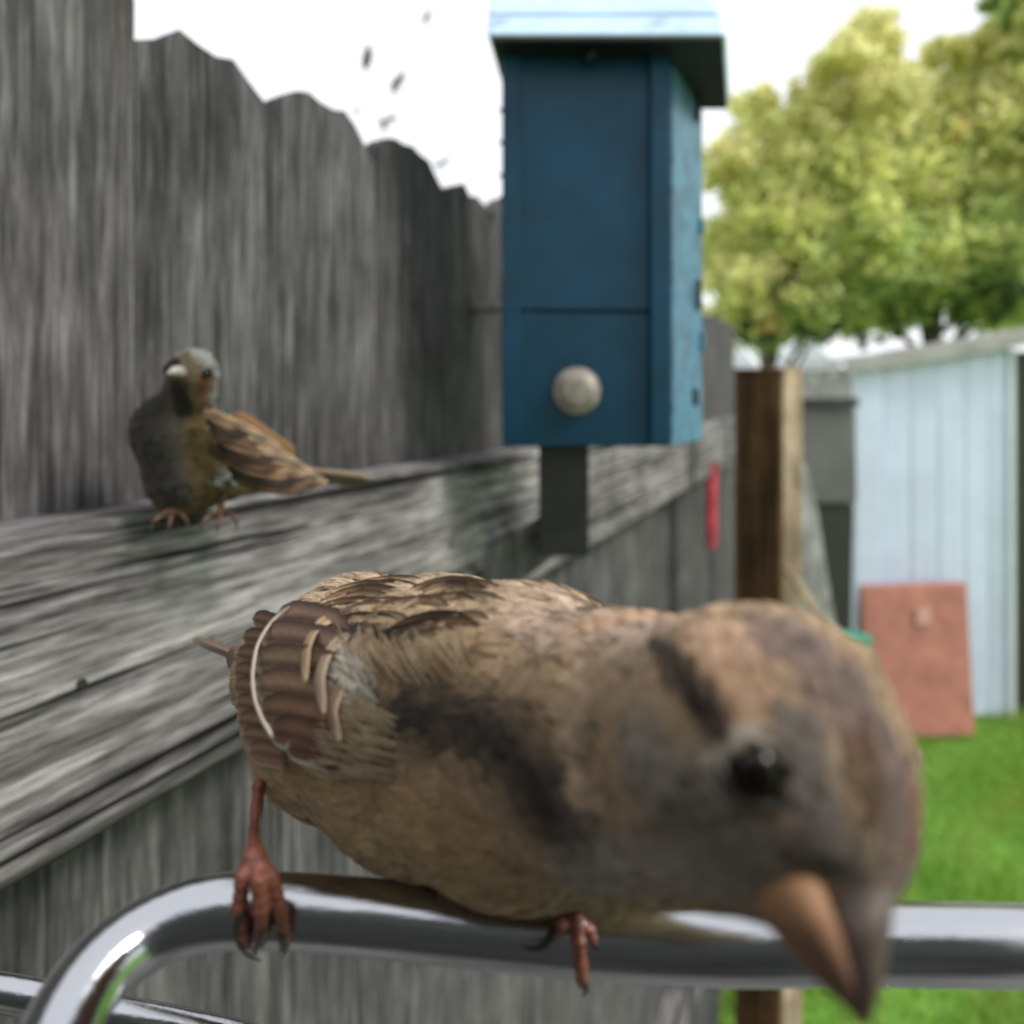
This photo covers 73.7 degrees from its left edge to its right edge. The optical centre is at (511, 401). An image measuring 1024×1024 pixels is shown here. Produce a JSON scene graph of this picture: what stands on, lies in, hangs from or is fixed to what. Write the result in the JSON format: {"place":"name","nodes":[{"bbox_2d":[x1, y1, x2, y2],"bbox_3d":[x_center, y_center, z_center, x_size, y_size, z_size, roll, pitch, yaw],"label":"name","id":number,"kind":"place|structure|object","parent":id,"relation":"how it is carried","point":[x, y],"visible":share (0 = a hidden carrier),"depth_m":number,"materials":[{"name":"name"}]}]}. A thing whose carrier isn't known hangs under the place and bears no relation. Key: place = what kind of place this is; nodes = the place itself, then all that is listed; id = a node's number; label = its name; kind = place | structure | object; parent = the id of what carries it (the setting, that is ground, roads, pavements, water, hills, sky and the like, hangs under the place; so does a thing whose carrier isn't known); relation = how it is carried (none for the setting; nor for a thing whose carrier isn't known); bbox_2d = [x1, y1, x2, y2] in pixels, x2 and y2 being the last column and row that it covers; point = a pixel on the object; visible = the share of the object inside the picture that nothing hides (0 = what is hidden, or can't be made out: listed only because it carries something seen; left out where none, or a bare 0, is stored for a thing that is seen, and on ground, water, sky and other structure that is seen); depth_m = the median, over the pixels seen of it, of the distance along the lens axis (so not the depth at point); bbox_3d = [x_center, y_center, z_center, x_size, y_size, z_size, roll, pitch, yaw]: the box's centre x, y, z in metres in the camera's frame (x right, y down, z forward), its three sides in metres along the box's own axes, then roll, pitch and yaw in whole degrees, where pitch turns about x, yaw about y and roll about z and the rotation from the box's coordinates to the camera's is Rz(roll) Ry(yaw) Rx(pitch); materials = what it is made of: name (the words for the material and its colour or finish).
{"place":"outdoors","nodes":[
{"label":"outdoors","id":0,"kind":"place"},
{"bbox_2d":[352,0,477,178],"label":"hanging twig","id":1,"kind":"object","parent":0,"point":[395,83],"visible":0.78,"depth_m":1.25,"materials":[{"name":"grey plant"}]},
{"bbox_2d":[134,0,1023,368],"label":"sky","id":2,"kind":"structure","parent":0,"point":[315,47],"materials":[{"name":"white"}]},
{"bbox_2d":[843,630,871,649],"bbox_3d":[1.500,1.135,3.000,0.148,0.205,0.148,0,0,0],"label":"bucket","id":3,"kind":"object","parent":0,"point":[862,638],"visible":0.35,"depth_m":2.98,"materials":[{"name":"teal plastic"}]},
{"bbox_2d":[718,601,1023,1023],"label":"lawn","id":4,"kind":"structure","parent":0,"point":[823,1013],"depth_m":2.83,"materials":[{"name":"plant"}]},
{"bbox_2d":[734,368,784,1023],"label":"timber post","id":5,"kind":"object","parent":4,"relation":"on","point":[758,484],"visible":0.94,"depth_m":1.42,"materials":[{"name":"brown wood"}]},
{"bbox_2d":[770,367,801,1023],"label":"upright board","id":6,"kind":"object","parent":4,"relation":"on","point":[792,513],"visible":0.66,"depth_m":1.91,"materials":[{"name":"brown wood"}]},
{"bbox_2d":[734,340,843,368],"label":"outbuilding","id":7,"kind":"structure","parent":4,"relation":"on","point":[814,355],"depth_m":9.95,"materials":[{"name":"white"}]},
{"bbox_2d":[734,317,869,367],"bbox_3d":[2.915,0.503,7.208,1.779,2.802,0.401,0,0,0],"label":"shrub","id":8,"kind":"object","parent":4,"relation":"on","point":[766,338],"visible":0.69,"depth_m":7.20,"materials":[{"name":"green plant"}]},
{"bbox_2d":[734,368,875,600],"bbox_3d":[4.600,0.791,6.490,6.400,2.218,0.060,0,0,0],"label":"back fence","id":9,"kind":"object","parent":4,"relation":"on","point":[811,383],"visible":0.11,"depth_m":6.50,"materials":[{"name":"grey wood"}]},
{"bbox_2d":[702,0,937,367],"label":"garden tree","id":10,"kind":"object","parent":4,"relation":"on","point":[802,229],"visible":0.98,"depth_m":7.71,"materials":[{"name":"green plant"}]},
{"bbox_2d":[802,398,858,630],"bbox_3d":[1.644,0.941,3.720,0.294,1.917,0.400,0,0,0],"label":"fence panel","id":11,"kind":"object","parent":4,"relation":"on","point":[828,447],"visible":0.4,"depth_m":3.55,"materials":[{"name":"grey plastic"}]},
{"bbox_2d":[801,328,1023,718],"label":"garden shed","id":12,"kind":"structure","parent":4,"relation":"on","point":[939,432],"depth_m":4.07,"materials":[{"name":"grey plastic"}]},
{"bbox_2d":[1015,351,1023,715],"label":"door","id":13,"kind":"structure","parent":12,"relation":"in","point":[1019,355],"depth_m":4.12,"materials":[{"name":"green plastic"}]},
{"bbox_2d":[861,582,974,736],"bbox_3d":[2.316,1.472,3.915,0.697,0.814,0.227,0,0,0],"label":"terracotta board","id":14,"kind":"object","parent":4,"relation":"on","point":[918,633],"visible":0.78,"depth_m":3.91,"materials":[{"name":"orange ceramic"}]},
{"bbox_2d":[831,0,1023,346],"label":"garden tree","id":15,"kind":"object","parent":4,"relation":"on","point":[963,144],"visible":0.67,"depth_m":8.22,"materials":[{"name":"green plant"}]},
{"bbox_2d":[871,277,1023,346],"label":"shrub","id":16,"kind":"object","parent":4,"relation":"on","point":[960,304],"visible":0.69,"depth_m":7.41,"materials":[{"name":"green plant"}]},
{"label":"soil strip","id":17,"kind":"structure","parent":0,"visible":0},
{"bbox_2d":[0,0,734,1023],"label":"wooden fence","id":18,"kind":"object","parent":17,"relation":"on","point":[320,282],"visible":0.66,"depth_m":0.39,"materials":[{"name":"grey wood"}]},
{"bbox_2d":[127,347,375,534],"bbox_3d":[-0.122,0.017,0.315,0.111,0.081,0.057,0,0,0],"label":"sparrow","id":19,"kind":"object","parent":18,"relation":"on","point":[194,449],"visible":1,"depth_m":0.31,"materials":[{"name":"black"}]},
{"bbox_2d":[483,0,728,580],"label":"birdhouse","id":20,"kind":"object","parent":18,"relation":"attached to","point":[605,103],"visible":0.98,"depth_m":0.55,"materials":[{"name":"blue wood"}]},
{"bbox_2d":[706,463,717,547],"bbox_3d":[0.504,0.264,1.721,0.034,0.214,0.012,0,0,0],"label":"ribbon","id":21,"kind":"object","parent":18,"relation":"hanging from","point":[711,502],"visible":0.91,"depth_m":1.72,"materials":[{"name":"red fabric"}]},
{"bbox_2d":[802,463,835,625],"bbox_3d":[1.000,0.684,2.305,0.225,0.976,0.247,0,0,0],"label":"leaning board","id":22,"kind":"object","parent":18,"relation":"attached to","point":[815,583],"visible":0.3,"depth_m":2.33,"materials":[{"name":"grey wood"}]},
{"bbox_2d":[783,565,924,764],"bbox_3d":[0.906,0.702,1.812,0.370,0.530,0.025,0,0,0],"label":"leaning plank","id":23,"kind":"object","parent":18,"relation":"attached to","point":[810,603],"visible":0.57,"depth_m":1.80,"materials":[{"name":"brown wood"}]},
{"bbox_3d":[0.020,0.111,-0.003,0.340,0.377,0.374,0,0,0],"label":"feeder housing","id":24,"kind":"object","parent":18,"relation":"attached to","visible":0},
{"bbox_2d":[0,871,1023,1023],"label":"metal perch","id":25,"kind":"object","parent":24,"relation":"attached to","point":[101,969],"visible":0.9,"depth_m":0.10,"materials":[{"name":"silver metal"}]},
{"bbox_2d":[192,571,923,1023],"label":"sparrow","id":26,"kind":"object","parent":25,"relation":"on","point":[522,749],"visible":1,"depth_m":0.08,"materials":[{"name":"brown"}]}
]}

